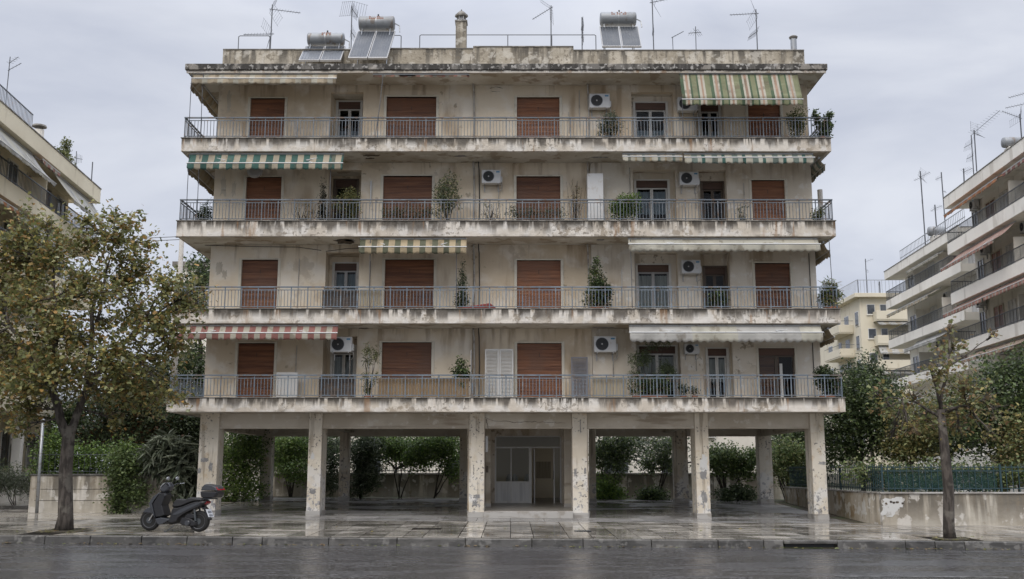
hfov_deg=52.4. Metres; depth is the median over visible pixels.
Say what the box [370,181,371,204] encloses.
tube lamp
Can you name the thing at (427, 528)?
manhole cover
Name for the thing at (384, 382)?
reed screen
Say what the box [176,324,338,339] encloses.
awning
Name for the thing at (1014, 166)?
awning
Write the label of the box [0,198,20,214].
awning
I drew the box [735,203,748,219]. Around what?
potted plant
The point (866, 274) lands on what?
antenna
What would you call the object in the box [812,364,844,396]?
potted plant
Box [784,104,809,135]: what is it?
potted plant
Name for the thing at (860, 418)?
garden tree
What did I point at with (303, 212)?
potted plant
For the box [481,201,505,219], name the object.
potted plant
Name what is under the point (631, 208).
potted plant
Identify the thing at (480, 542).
kerb
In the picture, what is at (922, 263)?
awning
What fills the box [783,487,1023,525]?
garden wall
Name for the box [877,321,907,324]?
awning
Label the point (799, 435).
garden tree
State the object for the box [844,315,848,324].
window
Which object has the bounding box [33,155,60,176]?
awning
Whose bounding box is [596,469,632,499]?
garden shrub
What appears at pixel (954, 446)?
garden tree
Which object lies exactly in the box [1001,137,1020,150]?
roof tank
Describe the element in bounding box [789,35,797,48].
flue
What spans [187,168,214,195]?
awning
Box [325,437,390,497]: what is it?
garden shrub
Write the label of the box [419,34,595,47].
guard rail
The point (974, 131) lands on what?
antenna
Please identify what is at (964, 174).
antenna
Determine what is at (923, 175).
antenna
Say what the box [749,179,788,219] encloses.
window
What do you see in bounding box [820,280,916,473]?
apartment building
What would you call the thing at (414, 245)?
awning
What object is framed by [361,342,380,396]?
potted plant
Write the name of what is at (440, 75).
awning
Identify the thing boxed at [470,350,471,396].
divider screen
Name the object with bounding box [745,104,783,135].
window
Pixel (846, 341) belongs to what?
window
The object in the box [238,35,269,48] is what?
guard rail
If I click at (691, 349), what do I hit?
air conditioner
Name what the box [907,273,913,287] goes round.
window
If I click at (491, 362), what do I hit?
louvered shutter
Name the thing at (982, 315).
window
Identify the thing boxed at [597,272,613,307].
potted plant
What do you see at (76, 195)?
awning
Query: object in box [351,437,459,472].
garden tree
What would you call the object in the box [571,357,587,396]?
storage cabinet
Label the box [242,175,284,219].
window
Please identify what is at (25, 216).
awning
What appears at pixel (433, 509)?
terrace
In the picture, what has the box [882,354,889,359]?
window
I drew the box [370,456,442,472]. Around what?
bar fence
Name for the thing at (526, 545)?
fallen leaves
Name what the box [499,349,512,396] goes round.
louvered shutter
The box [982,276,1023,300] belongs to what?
awning
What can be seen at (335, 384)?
reed screen
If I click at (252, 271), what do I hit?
window
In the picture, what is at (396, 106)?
window
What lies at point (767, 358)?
window
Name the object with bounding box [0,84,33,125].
roof railing
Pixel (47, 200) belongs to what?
window
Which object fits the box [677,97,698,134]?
air conditioner
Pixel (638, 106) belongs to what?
window
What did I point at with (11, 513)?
side pavement
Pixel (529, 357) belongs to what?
window
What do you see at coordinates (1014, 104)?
antenna
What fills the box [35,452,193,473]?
wire fence
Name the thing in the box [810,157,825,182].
awning
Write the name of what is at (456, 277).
awning rod
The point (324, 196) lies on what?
potted plant
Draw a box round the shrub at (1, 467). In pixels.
[0,458,24,497]
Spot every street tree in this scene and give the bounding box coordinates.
[0,191,217,530]
[865,316,1022,538]
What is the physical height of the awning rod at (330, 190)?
2.456 m
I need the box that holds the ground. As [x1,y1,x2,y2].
[98,472,941,548]
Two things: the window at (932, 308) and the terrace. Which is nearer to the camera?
the terrace
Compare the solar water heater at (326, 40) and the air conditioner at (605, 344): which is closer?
the air conditioner at (605, 344)
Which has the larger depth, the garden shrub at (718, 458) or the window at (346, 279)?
the garden shrub at (718, 458)
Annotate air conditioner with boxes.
[330,337,353,376]
[482,170,501,205]
[589,94,610,116]
[593,336,617,376]
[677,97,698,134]
[678,172,699,198]
[680,260,701,292]
[683,344,699,370]
[936,340,944,356]
[943,291,950,296]
[969,199,979,213]
[976,299,987,320]
[980,245,990,260]
[1019,221,1023,233]
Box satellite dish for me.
[247,168,262,177]
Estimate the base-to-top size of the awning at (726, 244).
0.572 m
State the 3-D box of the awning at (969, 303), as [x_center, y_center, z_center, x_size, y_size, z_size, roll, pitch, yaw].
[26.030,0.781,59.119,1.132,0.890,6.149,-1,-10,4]
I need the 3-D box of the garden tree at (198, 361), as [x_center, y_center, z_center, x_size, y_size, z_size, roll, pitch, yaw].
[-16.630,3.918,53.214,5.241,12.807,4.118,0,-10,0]
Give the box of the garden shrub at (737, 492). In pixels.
[710,479,757,500]
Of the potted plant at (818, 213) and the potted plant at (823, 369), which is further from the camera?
the potted plant at (818, 213)
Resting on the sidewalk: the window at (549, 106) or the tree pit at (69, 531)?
the tree pit at (69, 531)
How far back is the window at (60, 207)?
51.49 m
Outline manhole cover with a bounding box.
[412,528,440,529]
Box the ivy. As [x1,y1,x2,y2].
[93,440,155,513]
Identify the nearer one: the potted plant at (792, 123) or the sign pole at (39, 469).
the sign pole at (39, 469)
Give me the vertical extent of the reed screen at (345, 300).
0.901 m
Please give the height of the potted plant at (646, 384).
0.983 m
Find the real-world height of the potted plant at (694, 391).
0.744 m
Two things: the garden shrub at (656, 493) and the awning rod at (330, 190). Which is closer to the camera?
the awning rod at (330, 190)
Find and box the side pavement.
[0,491,257,518]
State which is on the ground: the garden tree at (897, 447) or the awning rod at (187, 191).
the garden tree at (897, 447)
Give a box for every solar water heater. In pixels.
[299,30,349,63]
[348,14,399,63]
[600,10,641,48]
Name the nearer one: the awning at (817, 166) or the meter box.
the meter box
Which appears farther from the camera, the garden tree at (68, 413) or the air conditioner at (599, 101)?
the garden tree at (68, 413)
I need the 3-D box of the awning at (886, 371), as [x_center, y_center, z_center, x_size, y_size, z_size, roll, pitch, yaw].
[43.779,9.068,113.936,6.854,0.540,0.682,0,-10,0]
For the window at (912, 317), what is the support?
in the apartment building at (926, 319)
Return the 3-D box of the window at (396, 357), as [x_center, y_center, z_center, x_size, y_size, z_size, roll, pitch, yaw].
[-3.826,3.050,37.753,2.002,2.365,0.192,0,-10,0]
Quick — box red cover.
[463,303,495,307]
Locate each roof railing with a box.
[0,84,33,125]
[900,209,964,260]
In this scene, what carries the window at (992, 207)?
in the apartment building at (1001, 201)
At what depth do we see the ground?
46.46 m
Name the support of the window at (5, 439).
in the apartment building at (19, 179)
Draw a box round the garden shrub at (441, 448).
[408,437,459,497]
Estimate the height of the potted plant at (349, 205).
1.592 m
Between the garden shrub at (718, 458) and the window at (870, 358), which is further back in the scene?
the window at (870, 358)
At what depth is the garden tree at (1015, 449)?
36.20 m
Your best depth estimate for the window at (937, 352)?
72.66 m
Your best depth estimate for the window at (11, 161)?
45.36 m
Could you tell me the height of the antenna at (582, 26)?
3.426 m
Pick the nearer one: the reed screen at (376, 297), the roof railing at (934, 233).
the reed screen at (376, 297)
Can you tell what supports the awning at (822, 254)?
attached to the apartment building at (526, 120)
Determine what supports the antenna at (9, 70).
on the apartment building at (19, 179)
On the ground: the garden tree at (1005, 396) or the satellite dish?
the garden tree at (1005, 396)
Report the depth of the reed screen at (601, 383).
36.33 m
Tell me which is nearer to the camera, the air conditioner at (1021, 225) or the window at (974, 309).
the air conditioner at (1021, 225)
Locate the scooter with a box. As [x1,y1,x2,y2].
[140,476,224,531]
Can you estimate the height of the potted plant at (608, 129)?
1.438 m
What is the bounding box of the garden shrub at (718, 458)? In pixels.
[709,438,756,488]
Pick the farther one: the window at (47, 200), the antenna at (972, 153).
the antenna at (972, 153)
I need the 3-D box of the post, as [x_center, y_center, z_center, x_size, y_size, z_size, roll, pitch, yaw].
[11.786,-2.825,39.676,0.185,2.008,0.185,-4,-11,22]
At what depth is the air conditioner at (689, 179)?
38.58 m
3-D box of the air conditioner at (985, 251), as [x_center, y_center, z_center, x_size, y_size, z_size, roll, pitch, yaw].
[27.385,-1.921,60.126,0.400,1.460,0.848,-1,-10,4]
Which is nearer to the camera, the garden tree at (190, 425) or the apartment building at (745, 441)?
the garden tree at (190, 425)
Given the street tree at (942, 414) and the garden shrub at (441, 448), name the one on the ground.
the garden shrub at (441, 448)
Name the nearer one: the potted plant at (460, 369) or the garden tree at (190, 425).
the potted plant at (460, 369)
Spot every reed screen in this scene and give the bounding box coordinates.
[319,377,355,396]
[322,290,358,307]
[359,289,381,307]
[378,379,468,396]
[592,377,625,396]
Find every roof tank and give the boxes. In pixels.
[927,226,944,241]
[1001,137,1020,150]
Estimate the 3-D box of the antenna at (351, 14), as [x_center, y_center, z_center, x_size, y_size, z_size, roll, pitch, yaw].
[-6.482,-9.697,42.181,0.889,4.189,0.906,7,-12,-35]
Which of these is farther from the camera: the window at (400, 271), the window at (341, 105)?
the window at (341, 105)
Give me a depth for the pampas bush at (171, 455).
37.54 m
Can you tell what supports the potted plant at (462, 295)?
on the apartment building at (526, 120)
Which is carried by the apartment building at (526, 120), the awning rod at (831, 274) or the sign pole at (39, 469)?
the awning rod at (831, 274)
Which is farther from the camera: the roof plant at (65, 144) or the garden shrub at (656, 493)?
the roof plant at (65, 144)
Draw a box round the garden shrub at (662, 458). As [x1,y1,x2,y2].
[634,437,672,488]
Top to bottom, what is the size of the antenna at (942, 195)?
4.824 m
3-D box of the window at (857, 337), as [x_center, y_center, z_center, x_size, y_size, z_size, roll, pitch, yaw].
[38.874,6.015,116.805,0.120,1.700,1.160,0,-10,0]
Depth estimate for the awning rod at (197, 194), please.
37.34 m
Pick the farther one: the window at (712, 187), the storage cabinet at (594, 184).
the window at (712, 187)
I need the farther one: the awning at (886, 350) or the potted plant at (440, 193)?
the awning at (886, 350)
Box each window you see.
[0,429,12,467]
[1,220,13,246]
[6,158,18,184]
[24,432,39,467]
[46,187,51,209]
[56,195,66,215]
[233,342,277,396]
[237,258,280,307]
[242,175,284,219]
[246,97,287,135]
[330,345,356,376]
[332,179,358,219]
[332,262,358,289]
[335,100,362,135]
[379,341,433,377]
[380,174,434,219]
[382,258,436,307]
[383,95,438,135]
[514,96,561,135]
[514,175,562,219]
[514,259,563,307]
[514,342,564,396]
[605,461,628,472]
[633,101,668,135]
[634,179,670,219]
[635,263,671,307]
[636,345,678,396]
[698,104,720,135]
[700,181,725,219]
[702,266,728,307]
[705,347,729,396]
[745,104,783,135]
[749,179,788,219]
[752,262,794,307]
[756,347,798,396]
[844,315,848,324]
[845,339,850,348]
[855,311,858,326]
[856,335,860,350]
[866,304,874,314]
[868,328,876,338]
[869,353,877,363]
[879,304,886,310]
[881,328,887,334]
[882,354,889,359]
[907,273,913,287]
[910,314,916,330]
[913,355,919,372]
[927,261,934,278]
[930,304,937,322]
[933,349,941,366]
[968,254,974,262]
[971,209,978,224]
[972,304,978,311]
[977,258,984,275]
[979,310,986,334]
[984,197,995,213]
[991,249,1002,273]
[993,303,1005,327]
[999,189,1007,210]
[1005,242,1014,265]
[1007,298,1017,324]
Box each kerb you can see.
[0,505,27,509]
[0,535,1023,549]
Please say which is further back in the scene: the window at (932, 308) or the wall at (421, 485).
the window at (932, 308)
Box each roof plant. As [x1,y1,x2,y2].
[54,145,71,158]
[60,136,73,160]
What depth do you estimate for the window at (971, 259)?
66.19 m
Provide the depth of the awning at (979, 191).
58.18 m
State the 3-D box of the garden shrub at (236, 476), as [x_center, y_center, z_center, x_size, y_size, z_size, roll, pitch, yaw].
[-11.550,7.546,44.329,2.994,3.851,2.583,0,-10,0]
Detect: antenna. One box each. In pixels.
[6,57,20,98]
[243,0,299,48]
[340,1,366,48]
[533,1,552,45]
[581,17,583,48]
[650,0,663,48]
[689,26,701,48]
[731,1,758,48]
[865,259,871,292]
[916,168,929,244]
[933,205,940,225]
[935,172,945,231]
[962,167,971,182]
[964,135,973,174]
[969,110,999,171]
[1002,109,1021,139]
[1006,93,1023,108]
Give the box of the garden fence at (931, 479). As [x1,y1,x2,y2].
[786,464,1023,491]
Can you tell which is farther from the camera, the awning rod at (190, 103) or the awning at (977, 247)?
the awning at (977, 247)
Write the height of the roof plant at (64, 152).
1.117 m
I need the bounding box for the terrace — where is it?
[211,497,855,523]
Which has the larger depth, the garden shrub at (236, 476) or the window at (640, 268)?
the garden shrub at (236, 476)
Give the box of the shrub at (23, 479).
[0,460,33,505]
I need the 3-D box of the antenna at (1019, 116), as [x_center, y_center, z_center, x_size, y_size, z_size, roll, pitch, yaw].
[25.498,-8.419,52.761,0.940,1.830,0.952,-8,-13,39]
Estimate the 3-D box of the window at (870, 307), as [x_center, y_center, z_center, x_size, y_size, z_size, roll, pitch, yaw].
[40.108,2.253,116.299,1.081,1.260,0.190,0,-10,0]
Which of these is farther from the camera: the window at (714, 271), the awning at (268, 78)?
the window at (714, 271)
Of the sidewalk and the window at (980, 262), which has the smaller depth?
the sidewalk
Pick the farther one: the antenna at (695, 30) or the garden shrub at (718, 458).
the garden shrub at (718, 458)
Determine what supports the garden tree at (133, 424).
on the side pavement
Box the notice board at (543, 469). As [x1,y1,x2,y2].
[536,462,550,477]
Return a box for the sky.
[0,0,1023,470]
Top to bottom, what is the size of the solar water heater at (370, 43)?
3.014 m
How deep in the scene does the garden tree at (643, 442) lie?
53.44 m
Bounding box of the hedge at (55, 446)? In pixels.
[24,418,145,481]
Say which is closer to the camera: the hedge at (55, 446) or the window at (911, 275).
the hedge at (55, 446)
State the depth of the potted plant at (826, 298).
36.88 m
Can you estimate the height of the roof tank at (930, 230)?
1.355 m
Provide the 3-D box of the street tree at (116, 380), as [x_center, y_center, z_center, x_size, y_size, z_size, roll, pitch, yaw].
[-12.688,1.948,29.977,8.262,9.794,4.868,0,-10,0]
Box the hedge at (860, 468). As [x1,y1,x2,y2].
[831,449,1023,491]
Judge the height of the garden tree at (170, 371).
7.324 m
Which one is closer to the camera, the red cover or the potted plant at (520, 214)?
the red cover
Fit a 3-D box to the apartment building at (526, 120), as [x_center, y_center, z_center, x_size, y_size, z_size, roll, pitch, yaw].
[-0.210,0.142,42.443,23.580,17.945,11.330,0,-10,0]
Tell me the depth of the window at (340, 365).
38.76 m
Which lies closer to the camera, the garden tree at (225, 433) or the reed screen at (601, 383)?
the reed screen at (601, 383)
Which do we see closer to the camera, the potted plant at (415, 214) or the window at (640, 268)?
the potted plant at (415, 214)
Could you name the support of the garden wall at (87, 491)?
on the side pavement
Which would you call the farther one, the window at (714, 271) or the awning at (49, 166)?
the awning at (49, 166)
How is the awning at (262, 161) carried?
attached to the apartment building at (526, 120)
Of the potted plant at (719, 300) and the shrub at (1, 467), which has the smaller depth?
the potted plant at (719, 300)
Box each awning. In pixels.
[0,127,55,186]
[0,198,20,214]
[20,213,67,253]
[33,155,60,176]
[52,171,111,229]
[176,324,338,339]
[186,153,343,169]
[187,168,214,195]
[190,83,217,116]
[191,73,336,84]
[358,238,466,253]
[373,73,469,77]
[622,153,682,161]
[628,238,820,251]
[629,324,823,342]
[679,73,802,105]
[684,153,814,163]
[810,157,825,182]
[815,241,830,265]
[820,327,834,347]
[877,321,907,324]
[878,345,909,353]
[882,370,909,374]
[887,287,940,317]
[904,330,948,352]
[906,250,943,273]
[940,221,1015,271]
[942,286,1000,317]
[943,168,1008,217]
[960,337,1023,363]
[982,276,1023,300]
[1002,157,1023,176]
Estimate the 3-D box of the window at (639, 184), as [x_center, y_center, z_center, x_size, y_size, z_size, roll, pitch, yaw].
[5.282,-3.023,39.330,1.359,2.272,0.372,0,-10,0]
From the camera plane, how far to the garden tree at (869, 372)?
49.98 m
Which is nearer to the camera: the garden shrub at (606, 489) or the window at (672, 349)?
the window at (672, 349)
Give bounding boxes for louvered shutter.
[485,349,498,396]
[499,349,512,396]
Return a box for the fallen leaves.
[2,523,1017,549]
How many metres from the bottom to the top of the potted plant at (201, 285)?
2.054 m
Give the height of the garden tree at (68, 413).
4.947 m
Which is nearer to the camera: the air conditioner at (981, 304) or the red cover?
the red cover
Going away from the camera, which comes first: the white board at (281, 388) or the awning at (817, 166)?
the white board at (281, 388)
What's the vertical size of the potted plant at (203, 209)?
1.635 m
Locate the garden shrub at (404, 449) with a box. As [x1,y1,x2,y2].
[376,437,436,497]
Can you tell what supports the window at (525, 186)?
in the apartment building at (526, 120)
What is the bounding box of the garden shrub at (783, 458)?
[772,433,806,499]
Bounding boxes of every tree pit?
[35,529,90,532]
[931,537,969,540]
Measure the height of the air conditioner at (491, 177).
1.322 m
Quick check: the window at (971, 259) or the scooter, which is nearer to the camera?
the scooter
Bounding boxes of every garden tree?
[24,391,151,464]
[75,369,183,451]
[93,344,201,441]
[140,379,200,449]
[151,248,209,446]
[224,432,339,492]
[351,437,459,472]
[595,437,742,472]
[771,416,843,483]
[824,356,929,490]
[833,347,911,490]
[871,391,956,491]
[906,375,993,491]
[936,339,1023,491]
[976,403,1023,491]
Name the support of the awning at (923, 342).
attached to the apartment building at (926, 319)
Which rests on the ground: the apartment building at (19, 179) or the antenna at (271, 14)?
the apartment building at (19, 179)
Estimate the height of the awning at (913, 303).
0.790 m
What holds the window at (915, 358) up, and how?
in the apartment building at (926, 319)
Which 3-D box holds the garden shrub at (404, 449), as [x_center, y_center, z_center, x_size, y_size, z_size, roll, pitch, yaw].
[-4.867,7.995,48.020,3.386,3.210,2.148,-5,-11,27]
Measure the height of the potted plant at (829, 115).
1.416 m
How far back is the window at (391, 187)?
38.94 m
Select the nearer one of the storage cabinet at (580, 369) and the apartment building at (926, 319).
the storage cabinet at (580, 369)
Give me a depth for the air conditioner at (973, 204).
61.48 m
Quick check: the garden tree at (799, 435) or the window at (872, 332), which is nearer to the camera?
the garden tree at (799, 435)
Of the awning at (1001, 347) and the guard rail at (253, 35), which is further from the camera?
the awning at (1001, 347)
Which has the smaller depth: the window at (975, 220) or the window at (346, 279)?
the window at (346, 279)
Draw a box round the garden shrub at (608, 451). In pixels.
[588,437,643,498]
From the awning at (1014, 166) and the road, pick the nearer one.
the road
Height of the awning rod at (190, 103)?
2.436 m
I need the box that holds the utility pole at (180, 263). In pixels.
[130,236,183,387]
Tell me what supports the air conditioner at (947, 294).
attached to the apartment building at (926, 319)
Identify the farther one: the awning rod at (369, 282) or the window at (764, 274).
the window at (764, 274)
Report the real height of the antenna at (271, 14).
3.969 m
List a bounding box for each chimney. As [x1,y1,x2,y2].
[32,123,46,136]
[455,9,467,47]
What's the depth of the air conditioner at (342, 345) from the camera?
37.23 m
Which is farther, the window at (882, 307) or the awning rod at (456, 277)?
the window at (882, 307)
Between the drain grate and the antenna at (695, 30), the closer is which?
the drain grate
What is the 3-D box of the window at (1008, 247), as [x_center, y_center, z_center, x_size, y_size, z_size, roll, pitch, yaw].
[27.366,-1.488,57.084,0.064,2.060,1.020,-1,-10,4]
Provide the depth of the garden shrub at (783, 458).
46.87 m
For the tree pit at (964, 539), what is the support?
on the sidewalk
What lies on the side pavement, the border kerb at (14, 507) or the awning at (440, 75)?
the border kerb at (14, 507)
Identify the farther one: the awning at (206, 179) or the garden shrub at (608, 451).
the garden shrub at (608, 451)
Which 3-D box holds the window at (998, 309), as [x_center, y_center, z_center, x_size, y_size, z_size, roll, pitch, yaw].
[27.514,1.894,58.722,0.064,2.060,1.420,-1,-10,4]
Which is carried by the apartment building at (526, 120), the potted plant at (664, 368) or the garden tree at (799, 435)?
the potted plant at (664, 368)
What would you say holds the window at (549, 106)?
in the apartment building at (526, 120)
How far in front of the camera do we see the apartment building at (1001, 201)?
57.64 m
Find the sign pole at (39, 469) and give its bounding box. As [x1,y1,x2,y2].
[35,419,44,512]
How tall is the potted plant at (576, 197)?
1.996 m
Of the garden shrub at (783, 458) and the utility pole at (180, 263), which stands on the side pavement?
the utility pole at (180, 263)
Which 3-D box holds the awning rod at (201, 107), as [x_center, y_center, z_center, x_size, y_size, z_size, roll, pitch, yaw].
[-11.310,-6.708,37.944,0.040,2.436,0.053,8,-13,-39]
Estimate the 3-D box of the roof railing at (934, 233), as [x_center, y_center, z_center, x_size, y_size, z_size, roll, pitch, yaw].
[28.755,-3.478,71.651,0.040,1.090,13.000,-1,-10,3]
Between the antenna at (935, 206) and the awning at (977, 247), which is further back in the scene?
the antenna at (935, 206)
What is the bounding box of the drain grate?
[574,530,591,531]
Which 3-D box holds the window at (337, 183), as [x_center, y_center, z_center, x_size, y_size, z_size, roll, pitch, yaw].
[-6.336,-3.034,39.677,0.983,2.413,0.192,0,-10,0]
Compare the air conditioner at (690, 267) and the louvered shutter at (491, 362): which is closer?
the louvered shutter at (491, 362)
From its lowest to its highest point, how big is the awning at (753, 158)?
0.466 m
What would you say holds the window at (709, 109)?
in the apartment building at (526, 120)
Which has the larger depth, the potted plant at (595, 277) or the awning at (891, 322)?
the awning at (891, 322)
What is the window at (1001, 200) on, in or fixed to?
in the apartment building at (1001, 201)
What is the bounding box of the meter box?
[485,436,487,451]
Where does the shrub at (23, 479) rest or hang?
on the side pavement
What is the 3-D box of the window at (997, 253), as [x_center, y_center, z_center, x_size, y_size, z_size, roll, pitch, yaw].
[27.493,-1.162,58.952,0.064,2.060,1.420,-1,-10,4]
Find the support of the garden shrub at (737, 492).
on the ground
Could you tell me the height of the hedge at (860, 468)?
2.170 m
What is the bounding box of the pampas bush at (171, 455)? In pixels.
[128,428,198,507]
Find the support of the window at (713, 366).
in the apartment building at (526, 120)
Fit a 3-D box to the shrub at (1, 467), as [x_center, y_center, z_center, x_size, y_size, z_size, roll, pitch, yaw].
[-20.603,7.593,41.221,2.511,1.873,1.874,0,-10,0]
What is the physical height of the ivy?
3.010 m
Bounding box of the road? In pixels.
[0,544,1023,578]
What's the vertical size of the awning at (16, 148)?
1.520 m
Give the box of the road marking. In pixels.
[872,576,953,576]
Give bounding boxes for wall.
[28,474,194,512]
[273,473,784,498]
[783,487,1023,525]
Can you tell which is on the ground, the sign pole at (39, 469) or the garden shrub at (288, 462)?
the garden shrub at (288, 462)
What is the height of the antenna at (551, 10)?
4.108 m
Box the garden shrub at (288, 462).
[274,437,308,496]
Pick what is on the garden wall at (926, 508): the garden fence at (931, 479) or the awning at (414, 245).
the garden fence at (931, 479)
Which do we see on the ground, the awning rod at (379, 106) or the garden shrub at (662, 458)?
the garden shrub at (662, 458)
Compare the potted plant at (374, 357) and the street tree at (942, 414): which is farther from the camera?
the potted plant at (374, 357)
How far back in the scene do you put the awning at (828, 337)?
37.38 m
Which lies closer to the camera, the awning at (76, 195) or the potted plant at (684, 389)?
the potted plant at (684, 389)
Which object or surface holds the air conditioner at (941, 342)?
attached to the apartment building at (926, 319)
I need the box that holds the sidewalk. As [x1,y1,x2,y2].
[0,518,1023,540]
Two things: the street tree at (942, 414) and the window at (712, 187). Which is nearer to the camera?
the street tree at (942, 414)
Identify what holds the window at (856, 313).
in the apartment building at (856, 329)
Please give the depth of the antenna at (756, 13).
41.49 m
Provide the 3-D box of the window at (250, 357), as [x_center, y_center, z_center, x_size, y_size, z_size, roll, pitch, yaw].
[-9.297,3.062,37.751,1.529,2.339,0.192,0,-10,0]
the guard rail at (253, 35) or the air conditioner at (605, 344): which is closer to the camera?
the air conditioner at (605, 344)
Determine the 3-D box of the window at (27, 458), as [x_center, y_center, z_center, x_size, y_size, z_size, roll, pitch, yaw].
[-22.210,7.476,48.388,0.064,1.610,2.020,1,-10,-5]
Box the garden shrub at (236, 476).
[221,430,274,501]
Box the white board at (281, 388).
[275,372,297,396]
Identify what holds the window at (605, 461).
in the apartment building at (745, 441)
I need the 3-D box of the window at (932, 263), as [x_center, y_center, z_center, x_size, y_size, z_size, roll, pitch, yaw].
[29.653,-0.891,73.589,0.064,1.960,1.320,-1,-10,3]
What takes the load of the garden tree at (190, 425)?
on the side pavement
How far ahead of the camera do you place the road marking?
19.95 m
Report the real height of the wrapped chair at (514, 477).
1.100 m
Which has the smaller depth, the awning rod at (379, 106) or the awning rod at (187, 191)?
the awning rod at (187, 191)
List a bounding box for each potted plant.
[190,270,208,305]
[194,197,211,219]
[287,201,315,219]
[314,177,331,219]
[332,185,361,219]
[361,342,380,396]
[382,204,435,219]
[432,170,462,219]
[450,355,471,386]
[452,256,470,307]
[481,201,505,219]
[504,205,568,219]
[566,183,585,219]
[578,256,612,307]
[595,109,624,135]
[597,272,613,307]
[606,192,642,219]
[625,341,677,394]
[627,376,672,396]
[677,382,688,396]
[688,385,700,396]
[705,288,729,307]
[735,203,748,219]
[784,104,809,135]
[810,207,824,219]
[811,108,835,137]
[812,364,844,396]
[815,276,845,307]
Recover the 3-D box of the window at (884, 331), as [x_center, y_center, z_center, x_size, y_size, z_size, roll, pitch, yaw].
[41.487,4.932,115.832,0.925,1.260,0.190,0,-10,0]
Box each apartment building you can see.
[0,99,101,502]
[166,46,845,519]
[170,261,784,489]
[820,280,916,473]
[884,225,992,491]
[943,136,1023,491]
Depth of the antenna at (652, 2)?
41.87 m
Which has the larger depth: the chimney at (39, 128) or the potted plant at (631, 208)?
the chimney at (39, 128)
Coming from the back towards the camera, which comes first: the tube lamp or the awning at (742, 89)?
the tube lamp
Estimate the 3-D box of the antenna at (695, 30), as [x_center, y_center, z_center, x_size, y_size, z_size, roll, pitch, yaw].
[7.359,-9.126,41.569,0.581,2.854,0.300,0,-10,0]
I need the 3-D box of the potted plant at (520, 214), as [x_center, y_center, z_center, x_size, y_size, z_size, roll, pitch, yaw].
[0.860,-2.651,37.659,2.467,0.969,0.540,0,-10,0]
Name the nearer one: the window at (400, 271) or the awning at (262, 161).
the awning at (262, 161)
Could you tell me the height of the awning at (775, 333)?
0.674 m
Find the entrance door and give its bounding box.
[495,436,561,502]
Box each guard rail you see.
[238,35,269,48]
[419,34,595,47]
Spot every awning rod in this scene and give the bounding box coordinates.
[186,154,189,217]
[188,74,191,136]
[196,156,199,219]
[200,74,203,136]
[329,154,331,219]
[369,239,370,307]
[375,74,383,135]
[456,239,456,307]
[630,239,632,307]
[829,242,833,307]
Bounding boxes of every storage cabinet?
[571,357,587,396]
[586,173,603,219]
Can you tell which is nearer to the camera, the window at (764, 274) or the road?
the road
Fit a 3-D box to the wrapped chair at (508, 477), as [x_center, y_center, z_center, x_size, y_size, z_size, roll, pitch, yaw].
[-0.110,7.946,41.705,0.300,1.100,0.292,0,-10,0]
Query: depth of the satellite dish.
38.62 m
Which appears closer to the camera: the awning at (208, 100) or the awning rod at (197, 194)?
the awning rod at (197, 194)
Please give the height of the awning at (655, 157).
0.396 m
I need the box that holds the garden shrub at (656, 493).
[630,482,670,500]
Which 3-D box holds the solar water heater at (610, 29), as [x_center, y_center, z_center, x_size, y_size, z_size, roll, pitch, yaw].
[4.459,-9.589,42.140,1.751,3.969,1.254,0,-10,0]
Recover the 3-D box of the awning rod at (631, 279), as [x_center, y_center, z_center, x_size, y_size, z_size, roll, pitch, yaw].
[4.226,-0.566,36.872,0.040,2.486,0.053,8,-13,-39]
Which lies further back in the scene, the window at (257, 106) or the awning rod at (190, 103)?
the window at (257, 106)
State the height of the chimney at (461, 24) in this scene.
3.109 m
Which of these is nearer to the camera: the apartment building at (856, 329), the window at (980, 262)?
the window at (980, 262)
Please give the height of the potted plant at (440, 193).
2.260 m
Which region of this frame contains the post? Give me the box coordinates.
[817,189,823,217]
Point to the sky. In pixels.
(904, 82)
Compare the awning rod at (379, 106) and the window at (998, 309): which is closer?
the awning rod at (379, 106)

